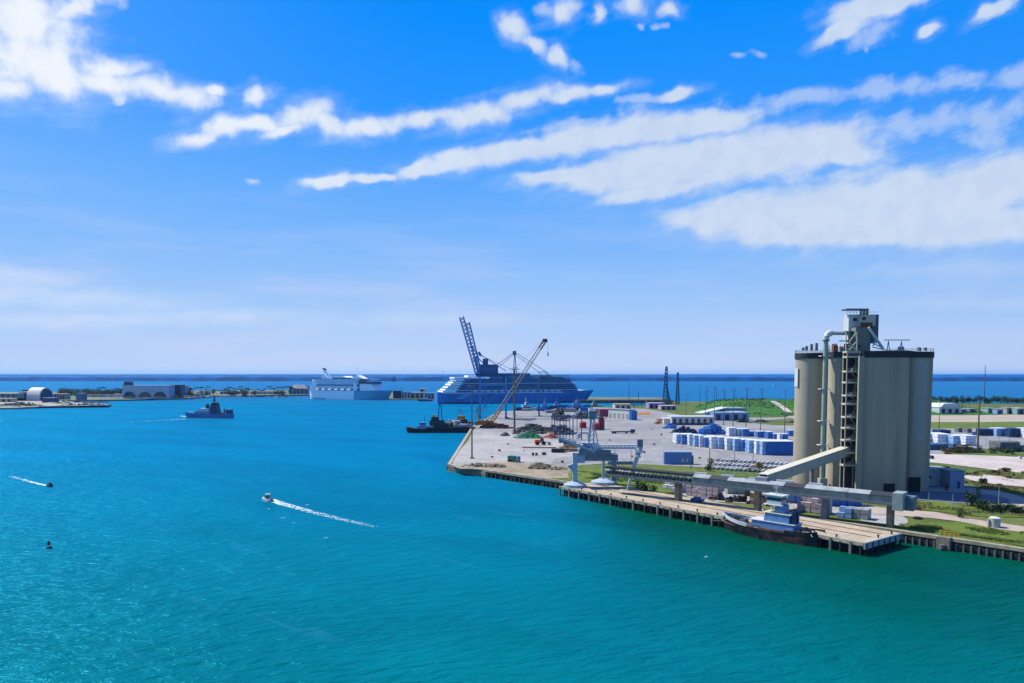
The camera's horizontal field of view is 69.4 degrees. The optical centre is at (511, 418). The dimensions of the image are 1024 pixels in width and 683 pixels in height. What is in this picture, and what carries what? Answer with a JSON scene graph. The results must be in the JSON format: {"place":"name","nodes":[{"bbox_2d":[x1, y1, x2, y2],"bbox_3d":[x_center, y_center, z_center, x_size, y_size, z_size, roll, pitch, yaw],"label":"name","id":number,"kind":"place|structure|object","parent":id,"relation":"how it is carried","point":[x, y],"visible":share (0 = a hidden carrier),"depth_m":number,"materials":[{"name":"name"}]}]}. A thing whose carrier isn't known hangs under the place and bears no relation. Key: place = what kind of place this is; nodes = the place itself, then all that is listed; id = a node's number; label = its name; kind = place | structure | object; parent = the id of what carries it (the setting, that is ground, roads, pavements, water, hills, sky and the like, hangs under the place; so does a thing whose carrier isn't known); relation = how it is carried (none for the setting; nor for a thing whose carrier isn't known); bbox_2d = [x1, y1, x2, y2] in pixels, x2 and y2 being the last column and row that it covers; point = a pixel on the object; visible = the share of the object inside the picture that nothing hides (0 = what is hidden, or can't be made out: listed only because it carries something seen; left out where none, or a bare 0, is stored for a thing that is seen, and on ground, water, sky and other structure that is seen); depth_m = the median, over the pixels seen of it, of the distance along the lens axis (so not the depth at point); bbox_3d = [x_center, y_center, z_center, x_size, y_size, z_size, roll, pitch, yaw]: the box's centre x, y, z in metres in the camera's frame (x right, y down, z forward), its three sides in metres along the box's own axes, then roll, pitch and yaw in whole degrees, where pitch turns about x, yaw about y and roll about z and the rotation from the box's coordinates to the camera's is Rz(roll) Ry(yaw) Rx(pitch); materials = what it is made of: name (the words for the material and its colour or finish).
{"place":"outdoors","nodes":[
{"label":"outdoors","id":0,"kind":"place"},
{"bbox_2d":[0,393,23,397],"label":"building","id":1,"kind":"structure","parent":0,"point":[11,395],"depth_m":1285.87,"materials":[{"name":"white paint"}]},
{"bbox_2d":[121,382,175,398],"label":"terminal building","id":2,"kind":"structure","parent":0,"point":[130,390],"depth_m":1286.18,"materials":[{"name":"grey concrete"}]},
{"bbox_2d":[288,385,309,393],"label":"building","id":3,"kind":"structure","parent":0,"point":[306,388],"depth_m":1568.15,"materials":[{"name":"metal"}]},
{"bbox_2d":[410,392,424,398],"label":"building","id":4,"kind":"structure","parent":0,"point":[416,395],"depth_m":1285.72,"materials":[{"name":"white paint"}]},
{"bbox_2d":[0,381,1023,682],"bbox_3d":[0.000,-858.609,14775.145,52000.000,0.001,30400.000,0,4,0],"label":"water","id":5,"kind":"structure","parent":0,"point":[180,551],"depth_m":167.65,"materials":[{"name":"liquid"}]},
{"bbox_2d":[0,398,107,408],"bbox_3d":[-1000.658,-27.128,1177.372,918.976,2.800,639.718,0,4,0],"label":"peninsula","id":6,"kind":"object","parent":5,"relation":"in","point":[44,404],"visible":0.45,"depth_m":1037.95},
{"bbox_2d":[0,402,43,405],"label":"rock bank","id":7,"kind":"object","parent":6,"relation":"on","point":[19,404],"visible":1,"depth_m":961.91,"materials":[{"name":"grey stone"}]},
{"bbox_2d":[26,387,53,400],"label":"vaulted hall","id":8,"kind":"structure","parent":6,"relation":"on","point":[36,393],"depth_m":1183.95,"materials":[{"name":"white paint"}]},
{"bbox_2d":[38,404,110,407],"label":"sea wall","id":9,"kind":"structure","parent":6,"relation":"on","point":[109,405],"depth_m":974.54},
{"bbox_2d":[185,395,233,417],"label":"patrol ship","id":10,"kind":"object","parent":5,"relation":"on","point":[213,410],"visible":0.89,"depth_m":748.92,"materials":[{"name":"blue paint"}]},
{"bbox_2d":[273,499,372,526],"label":"wake","id":11,"kind":"object","parent":5,"relation":"on","point":[275,501],"visible":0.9,"depth_m":244.91,"materials":[{"name":"liquid"}]},
{"bbox_2d":[0,390,664,400],"bbox_3d":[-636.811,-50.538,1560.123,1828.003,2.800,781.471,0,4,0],"label":"spit","id":12,"kind":"structure","parent":5,"relation":"in","point":[391,398],"depth_m":1340.70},
{"bbox_2d":[175,385,184,397],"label":"building","id":13,"kind":"structure","parent":12,"relation":"on","point":[179,391],"depth_m":1312.03,"materials":[{"name":"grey concrete"}]},
{"bbox_2d":[59,394,309,401],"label":"quay","id":14,"kind":"structure","parent":12,"relation":"on","point":[171,398],"depth_m":1260.14,"materials":[{"name":"concrete"}]},
{"bbox_2d":[99,395,305,397],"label":"bank","id":15,"kind":"object","parent":12,"relation":"on","point":[199,396],"visible":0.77,"depth_m":1304.46,"materials":[{"name":"grey stone"}]},
{"bbox_2d":[309,368,392,399],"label":"cruise ship","id":16,"kind":"object","parent":5,"relation":"on","point":[358,386],"visible":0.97,"depth_m":1283.58,"materials":[{"name":"white paint"}]},
{"bbox_2d":[406,416,439,432],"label":"tugboat","id":17,"kind":"object","parent":5,"relation":"on","point":[421,427],"visible":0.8,"depth_m":561.47,"materials":[{"name":"black metal"}]},
{"bbox_2d":[426,402,474,432],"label":"crane barge","id":18,"kind":"object","parent":5,"relation":"on","point":[460,424],"visible":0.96,"depth_m":563.53,"materials":[{"name":"metal"}]},
{"bbox_2d":[0,375,1023,380],"bbox_3d":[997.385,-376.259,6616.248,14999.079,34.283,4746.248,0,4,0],"label":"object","id":19,"kind":"object","parent":5,"relation":"on","point":[447,377],"visible":0.68,"depth_m":4341.93,"materials":[{"name":"liquid"}]},
{"bbox_2d":[0,374,1023,374],"bbox_3d":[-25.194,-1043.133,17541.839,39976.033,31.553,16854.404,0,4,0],"label":"distant woods","id":20,"kind":"object","parent":5,"relation":"on","point":[453,374],"visible":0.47,"depth_m":13713.36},
{"bbox_2d":[434,371,592,403],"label":"cruise ship","id":21,"kind":"object","parent":5,"relation":"on","point":[455,390],"visible":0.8,"depth_m":1126.70,"materials":[{"name":"blue paint"}]},
{"bbox_2d":[574,400,674,402],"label":"breakwater","id":22,"kind":"object","parent":5,"relation":"in","point":[614,401],"visible":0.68,"depth_m":1125.68,"materials":[{"name":"stone"}]},
{"bbox_2d":[559,483,901,555],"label":"pier","id":23,"kind":"structure","parent":5,"relation":"in","point":[859,540],"depth_m":226.20,"materials":[{"name":"concrete"}]},
{"bbox_2d":[558,411,642,489],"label":"ship loader","id":24,"kind":"object","parent":23,"relation":"on","point":[591,451],"visible":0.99,"depth_m":272.81,"materials":[{"name":"white paint"}]},
{"bbox_2d":[713,484,824,546],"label":"tugboat","id":25,"kind":"object","parent":5,"relation":"on","point":[781,523],"visible":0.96,"depth_m":200.20,"materials":[{"name":"white paint"}]},
{"bbox_2d":[0,0,1023,373],"label":"sky","id":26,"kind":"structure","parent":0,"point":[187,186],"materials":[{"name":"blue"}]},
{"bbox_2d":[457,462,570,477],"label":"dirt ground","id":27,"kind":"structure","parent":0,"point":[517,467],"depth_m":320.53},
{"bbox_2d":[527,462,550,468],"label":"material heap","id":28,"kind":"object","parent":27,"relation":"on","point":[537,465],"visible":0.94,"depth_m":327.07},
{"bbox_2d":[453,432,581,468],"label":"gravel pavement","id":29,"kind":"structure","parent":0,"point":[487,446],"depth_m":403.89,"materials":[{"name":"gravel"}]},
{"bbox_2d":[467,386,475,458],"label":"light mast","id":30,"kind":"object","parent":29,"relation":"on","point":[471,457],"visible":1,"depth_m":364.84,"materials":[{"name":"metal"}]},
{"bbox_2d":[612,403,630,408],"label":"building","id":31,"kind":"structure","parent":0,"point":[623,405],"depth_m":851.80,"materials":[{"name":"metal"}]},
{"bbox_2d":[568,468,689,491],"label":"green lawn","id":32,"kind":"structure","parent":0,"point":[583,475],"depth_m":293.24,"materials":[{"name":"green plant"}]},
{"bbox_2d":[667,415,714,424],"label":"building","id":33,"kind":"structure","parent":0,"point":[691,419],"depth_m":603.60,"materials":[{"name":"white paint"}]},
{"bbox_2d":[452,401,1023,547],"bbox_3d":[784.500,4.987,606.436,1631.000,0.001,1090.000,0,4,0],"label":"ground","id":34,"kind":"structure","parent":0,"point":[682,408],"depth_m":314.53,"materials":[{"name":"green plant"}]},
{"bbox_2d":[446,411,498,469],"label":"quay wall","id":35,"kind":"structure","parent":34,"relation":"on","point":[457,450],"depth_m":417.78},
{"bbox_2d":[645,402,664,408],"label":"building","id":36,"kind":"structure","parent":34,"relation":"on","point":[651,405],"depth_m":888.38,"materials":[{"name":"metal"}]},
{"bbox_2d":[662,366,667,404],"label":"lattice tower","id":37,"kind":"structure","parent":34,"relation":"on","point":[664,387],"depth_m":997.01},
{"bbox_2d":[473,407,945,471],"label":"concrete yard","id":38,"kind":"structure","parent":34,"relation":"on","point":[642,425],"depth_m":493.78,"materials":[{"name":"concrete"}]},
{"bbox_2d":[459,316,529,418],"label":"gantry crane","id":39,"kind":"object","parent":38,"relation":"on","point":[485,369],"visible":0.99,"depth_m":693.30,"materials":[{"name":"blue paint"}]},
{"bbox_2d":[483,423,512,428],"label":"material heap","id":40,"kind":"object","parent":38,"relation":"on","point":[494,426],"visible":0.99,"depth_m":566.24,"materials":[{"name":"red paint"}]},
{"bbox_2d":[475,339,548,427],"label":"crawler crane","id":41,"kind":"object","parent":38,"relation":"on","point":[481,422],"visible":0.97,"depth_m":570.96,"materials":[{"name":"paint"}]},
{"bbox_2d":[513,431,541,438],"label":"material heap","id":42,"kind":"object","parent":38,"relation":"on","point":[526,434],"visible":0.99,"depth_m":481.35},
{"bbox_2d":[491,351,569,415],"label":"gantry crane","id":43,"kind":"object","parent":38,"relation":"on","point":[514,353],"visible":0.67,"depth_m":730.87,"materials":[{"name":"metal"}]},
{"bbox_2d":[512,423,548,433],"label":"material heap","id":44,"kind":"object","parent":38,"relation":"on","point":[535,428],"visible":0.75,"depth_m":521.99,"materials":[{"name":"grey metal"}]},
{"bbox_2d":[545,424,573,434],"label":"material heap","id":45,"kind":"object","parent":38,"relation":"on","point":[559,430],"visible":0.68,"depth_m":512.86,"materials":[{"name":"metal"}]},
{"bbox_2d":[551,409,567,420],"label":"material heap","id":46,"kind":"object","parent":38,"relation":"on","point":[558,412],"visible":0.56,"depth_m":676.17,"materials":[{"name":"metal"}]},
{"bbox_2d":[559,441,578,451],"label":"material heap","id":47,"kind":"object","parent":38,"relation":"on","point":[568,447],"visible":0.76,"depth_m":401.65,"materials":[{"name":"soil"}]},
{"bbox_2d":[551,407,587,439],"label":"blue scaffold","id":48,"kind":"object","parent":38,"relation":"on","point":[569,432],"visible":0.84,"depth_m":467.60,"materials":[{"name":"metal"}]},
{"bbox_2d":[567,412,604,418],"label":"material heap","id":49,"kind":"object","parent":38,"relation":"on","point":[584,415],"visible":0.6,"depth_m":693.02,"materials":[{"name":"metal"}]},
{"bbox_2d":[607,408,636,419],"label":"white trailer row","id":50,"kind":"object","parent":38,"relation":"on","point":[621,413],"visible":1,"depth_m":677.55,"materials":[{"name":"paint"}]},
{"bbox_2d":[663,451,693,463],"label":"shipping container","id":51,"kind":"object","parent":38,"relation":"on","point":[678,457],"visible":1,"depth_m":342.30,"materials":[{"name":"blue metal"}]},
{"bbox_2d":[670,426,696,433],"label":"material heap","id":52,"kind":"object","parent":38,"relation":"on","point":[683,429],"visible":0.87,"depth_m":520.53,"materials":[{"name":"metal"}]},
{"bbox_2d":[697,424,726,434],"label":"material heap","id":53,"kind":"object","parent":38,"relation":"on","point":[712,429],"visible":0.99,"depth_m":511.29,"materials":[{"name":"plastic"}]},
{"bbox_2d":[706,435,717,447],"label":"wrapped stack","id":54,"kind":"object","parent":38,"relation":"on","point":[713,439],"visible":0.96,"depth_m":414.13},
{"bbox_2d":[706,411,748,420],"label":"building","id":55,"kind":"structure","parent":38,"relation":"on","point":[728,415],"depth_m":661.50,"materials":[{"name":"metal"}]},
{"bbox_2d":[724,437,731,449],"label":"wrapped stack","id":56,"kind":"object","parent":38,"relation":"on","point":[728,443],"visible":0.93,"depth_m":406.06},
{"bbox_2d":[729,437,740,450],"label":"wrapped stack","id":57,"kind":"object","parent":38,"relation":"on","point":[736,443],"visible":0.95,"depth_m":400.92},
{"bbox_2d":[744,439,753,452],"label":"wrapped stack","id":58,"kind":"object","parent":38,"relation":"on","point":[749,444],"visible":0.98,"depth_m":391.20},
{"bbox_2d":[711,458,790,473],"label":"slab racks","id":59,"kind":"object","parent":38,"relation":"on","point":[740,464],"visible":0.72,"depth_m":335.15,"materials":[{"name":"white paint"}]},
{"bbox_2d":[756,439,765,454],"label":"wrapped stack","id":60,"kind":"object","parent":38,"relation":"on","point":[762,447],"visible":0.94,"depth_m":381.80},
{"bbox_2d":[760,439,792,454],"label":"shipping container","id":61,"kind":"object","parent":38,"relation":"on","point":[779,446],"visible":0.81,"depth_m":380.01,"materials":[{"name":"metal"}]},
{"bbox_2d":[930,442,956,449],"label":"wrapped stack","id":62,"kind":"object","parent":38,"relation":"on","point":[936,445],"visible":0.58,"depth_m":406.06,"materials":[{"name":"plastic"}]},
{"bbox_2d":[447,464,1023,561],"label":"quay wall","id":63,"kind":"structure","parent":34,"relation":"on","point":[977,547],"depth_m":195.64,"materials":[{"name":"concrete"}]},
{"bbox_2d":[936,530,958,550],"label":"outfall structure","id":64,"kind":"object","parent":63,"relation":"attached to","point":[944,542],"visible":1,"depth_m":188.60,"materials":[{"name":"concrete"}]},
{"bbox_2d":[604,465,916,527],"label":"conveyor gallery","id":65,"kind":"object","parent":34,"relation":"on","point":[898,501],"visible":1,"depth_m":220.05,"materials":[{"name":"metal"}]},
{"bbox_2d":[755,444,851,482],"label":"inclined conveyor","id":66,"kind":"object","parent":34,"relation":"on","point":[810,464],"visible":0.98,"depth_m":241.77,"materials":[{"name":"grey metal"}]},
{"bbox_2d":[839,351,860,487],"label":"stair tower","id":67,"kind":"structure","parent":34,"relation":"on","point":[849,401],"depth_m":261.40,"materials":[{"name":"grey metal"}]},
{"bbox_2d":[787,415,1023,421],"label":"runway","id":68,"kind":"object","parent":34,"relation":"on","point":[983,418],"visible":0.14,"depth_m":688.93,"materials":[{"name":"concrete"}]},
{"bbox_2d":[929,466,945,485],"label":"building","id":69,"kind":"structure","parent":34,"relation":"on","point":[934,475],"depth_m":276.29,"materials":[{"name":"blue metal"}]},
{"bbox_2d":[932,403,960,412],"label":"building","id":70,"kind":"structure","parent":34,"relation":"on","point":[949,408],"depth_m":758.26,"materials":[{"name":"metal"}]},
{"bbox_2d":[940,468,965,487],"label":"building","id":71,"kind":"structure","parent":34,"relation":"on","point":[952,477],"depth_m":270.35,"materials":[{"name":"metal"}]},
{"bbox_2d":[917,468,1023,515],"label":"grass tufts","id":72,"kind":"object","parent":34,"relation":"on","point":[989,485],"visible":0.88,"depth_m":268.73,"materials":[{"name":"plant"}]},
{"bbox_2d":[917,501,1023,516],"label":"lawn strip","id":73,"kind":"object","parent":34,"relation":"on","point":[944,504],"visible":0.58,"depth_m":228.07,"materials":[{"name":"green plant"}]},
{"bbox_2d":[964,492,977,505],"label":"bush","id":74,"kind":"object","parent":73,"relation":"on","point":[971,498],"visible":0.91,"depth_m":234.13,"materials":[{"name":"green plant"}]},
{"bbox_2d":[930,454,1023,472],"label":"sand lot","id":75,"kind":"structure","parent":34,"relation":"on","point":[1015,464],"depth_m":352.85,"materials":[{"name":"sand"}]},
{"bbox_2d":[931,422,1023,428],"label":"green strip","id":76,"kind":"object","parent":34,"relation":"on","point":[975,425],"visible":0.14,"depth_m":596.03,"materials":[{"name":"green plant"}]},
{"bbox_2d":[931,428,1023,448],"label":"back yard","id":77,"kind":"structure","parent":34,"relation":"on","point":[983,441],"depth_m":476.58,"materials":[{"name":"concrete"}]},
{"bbox_2d":[931,432,952,442],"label":"wrapped stack","id":78,"kind":"object","parent":77,"relation":"on","point":[938,437],"visible":0.73,"depth_m":440.83,"materials":[{"name":"plastic"}]},
{"bbox_2d":[945,434,960,444],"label":"wrapped stack","id":79,"kind":"object","parent":77,"relation":"on","point":[954,439],"visible":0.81,"depth_m":434.58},
{"bbox_2d":[949,444,979,452],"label":"material heap","id":80,"kind":"object","parent":77,"relation":"on","point":[966,447],"visible":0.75,"depth_m":392.91,"materials":[{"name":"brown plant"}]},
{"bbox_2d":[954,434,976,445],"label":"wrapped stack","id":81,"kind":"object","parent":77,"relation":"on","point":[967,439],"visible":0.85,"depth_m":428.73,"materials":[{"name":"plastic"}]},
{"bbox_2d":[972,428,992,435],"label":"wrapped stack","id":82,"kind":"object","parent":77,"relation":"on","point":[985,431],"visible":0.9,"depth_m":497.14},
{"bbox_2d":[989,427,1006,435],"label":"wrapped stack","id":83,"kind":"object","parent":77,"relation":"on","point":[997,431],"visible":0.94,"depth_m":493.25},
{"bbox_2d":[988,440,1023,450],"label":"wrapped stack","id":84,"kind":"object","parent":77,"relation":"on","point":[1013,445],"visible":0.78,"depth_m":398.37,"materials":[{"name":"grey plastic"}]},
{"bbox_2d":[1002,428,1019,436],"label":"wrapped stack","id":85,"kind":"object","parent":77,"relation":"on","point":[1013,432],"visible":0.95,"depth_m":486.10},
{"bbox_2d":[976,400,980,452],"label":"utility pole","id":86,"kind":"object","parent":34,"relation":"on","point":[978,428],"visible":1,"depth_m":392.53,"materials":[{"name":"wood"}]},
{"bbox_2d":[964,475,1023,486],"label":"sand patch","id":87,"kind":"object","parent":34,"relation":"on","point":[992,479],"visible":0.79,"depth_m":290.12,"materials":[{"name":"sand"}]},
{"bbox_2d":[666,477,907,525],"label":"storage pavement","id":88,"kind":"structure","parent":0,"point":[878,518],"depth_m":223.50,"materials":[{"name":"concrete"}]},
{"bbox_2d":[686,484,700,496],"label":"pallet stack","id":89,"kind":"object","parent":88,"relation":"on","point":[693,490],"visible":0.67,"depth_m":253.00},
{"bbox_2d":[701,486,722,499],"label":"pallet stack","id":90,"kind":"object","parent":88,"relation":"on","point":[707,492],"visible":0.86,"depth_m":247.47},
{"bbox_2d":[732,491,753,501],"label":"wheel loader","id":91,"kind":"object","parent":88,"relation":"on","point":[747,493],"visible":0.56,"depth_m":241.41,"materials":[{"name":"orange metal"}]},
{"bbox_2d":[797,496,821,512],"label":"pallet stack","id":92,"kind":"object","parent":88,"relation":"on","point":[805,504],"visible":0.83,"depth_m":224.45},
{"bbox_2d":[814,500,832,513],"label":"pallet stack","id":93,"kind":"object","parent":88,"relation":"on","point":[817,509],"visible":0.35,"depth_m":221.63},
{"bbox_2d":[837,506,853,518],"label":"pallet stack","id":94,"kind":"object","parent":88,"relation":"on","point":[845,512],"visible":0.96,"depth_m":214.87,"materials":[{"name":"plastic"}]},
{"bbox_2d":[832,500,861,505],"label":"wrapped stack","id":95,"kind":"object","parent":88,"relation":"on","point":[840,503],"visible":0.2,"depth_m":234.44,"materials":[{"name":"blue plastic"}]},
{"bbox_2d":[848,506,870,519],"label":"pallet stack","id":96,"kind":"object","parent":88,"relation":"on","point":[861,513],"visible":0.82,"depth_m":213.02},
{"bbox_2d":[689,399,1003,416],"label":"embankment","id":97,"kind":"structure","parent":0,"point":[753,409],"depth_m":799.18,"materials":[{"name":"green plant"}]},
{"bbox_2d":[694,398,984,413],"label":"scrub","id":98,"kind":"object","parent":97,"relation":"on","point":[752,399],"visible":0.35,"depth_m":835.38,"materials":[{"name":"green plant"}]},
{"bbox_2d":[784,479,1009,503],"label":"silo pavement","id":99,"kind":"structure","parent":0,"point":[956,497],"depth_m":252.51,"materials":[{"name":"concrete"}]},
{"bbox_2d":[793,309,934,491],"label":"silo block","id":100,"kind":"structure","parent":99,"relation":"on","point":[893,410],"depth_m":260.78,"materials":[{"name":"concrete"}]},
{"bbox_2d":[816,330,849,485],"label":"dust duct","id":101,"kind":"object","parent":100,"relation":"attached to","point":[823,420],"visible":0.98,"depth_m":266.50,"materials":[{"name":"metal"}]},
{"bbox_2d":[883,482,895,491],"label":"doorway","id":102,"kind":"structure","parent":100,"relation":"in","point":[888,486],"depth_m":256.61,"materials":[{"name":"metal"}]},
{"bbox_2d":[906,476,921,491],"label":"doorway","id":103,"kind":"structure","parent":100,"relation":"in","point":[913,483],"depth_m":262.19,"materials":[{"name":"concrete"}]},
{"bbox_2d":[869,506,1023,531],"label":"service road","id":104,"kind":"structure","parent":0,"point":[924,514],"depth_m":216.85,"materials":[{"name":"concrete"}]},
{"bbox_2d":[987,516,1000,527],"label":"concrete tank","id":105,"kind":"object","parent":104,"relation":"on","point":[994,521],"visible":0.99,"depth_m":201.16,"materials":[{"name":"white paint"}]},
{"bbox_2d":[905,521,1023,545],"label":"lawn by the water","id":106,"kind":"structure","parent":0,"point":[958,526],"depth_m":197.62,"materials":[{"name":"green plant"}]},
{"bbox_2d":[899,523,1023,543],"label":"grass tufts","id":107,"kind":"object","parent":106,"relation":"on","point":[937,528],"visible":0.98,"depth_m":195.58,"materials":[{"name":"plant"}]},
{"bbox_2d":[928,487,1023,506],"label":"curved road","id":108,"kind":"structure","parent":0,"point":[1016,499],"depth_m":260.79,"materials":[{"name":"asphalt"}]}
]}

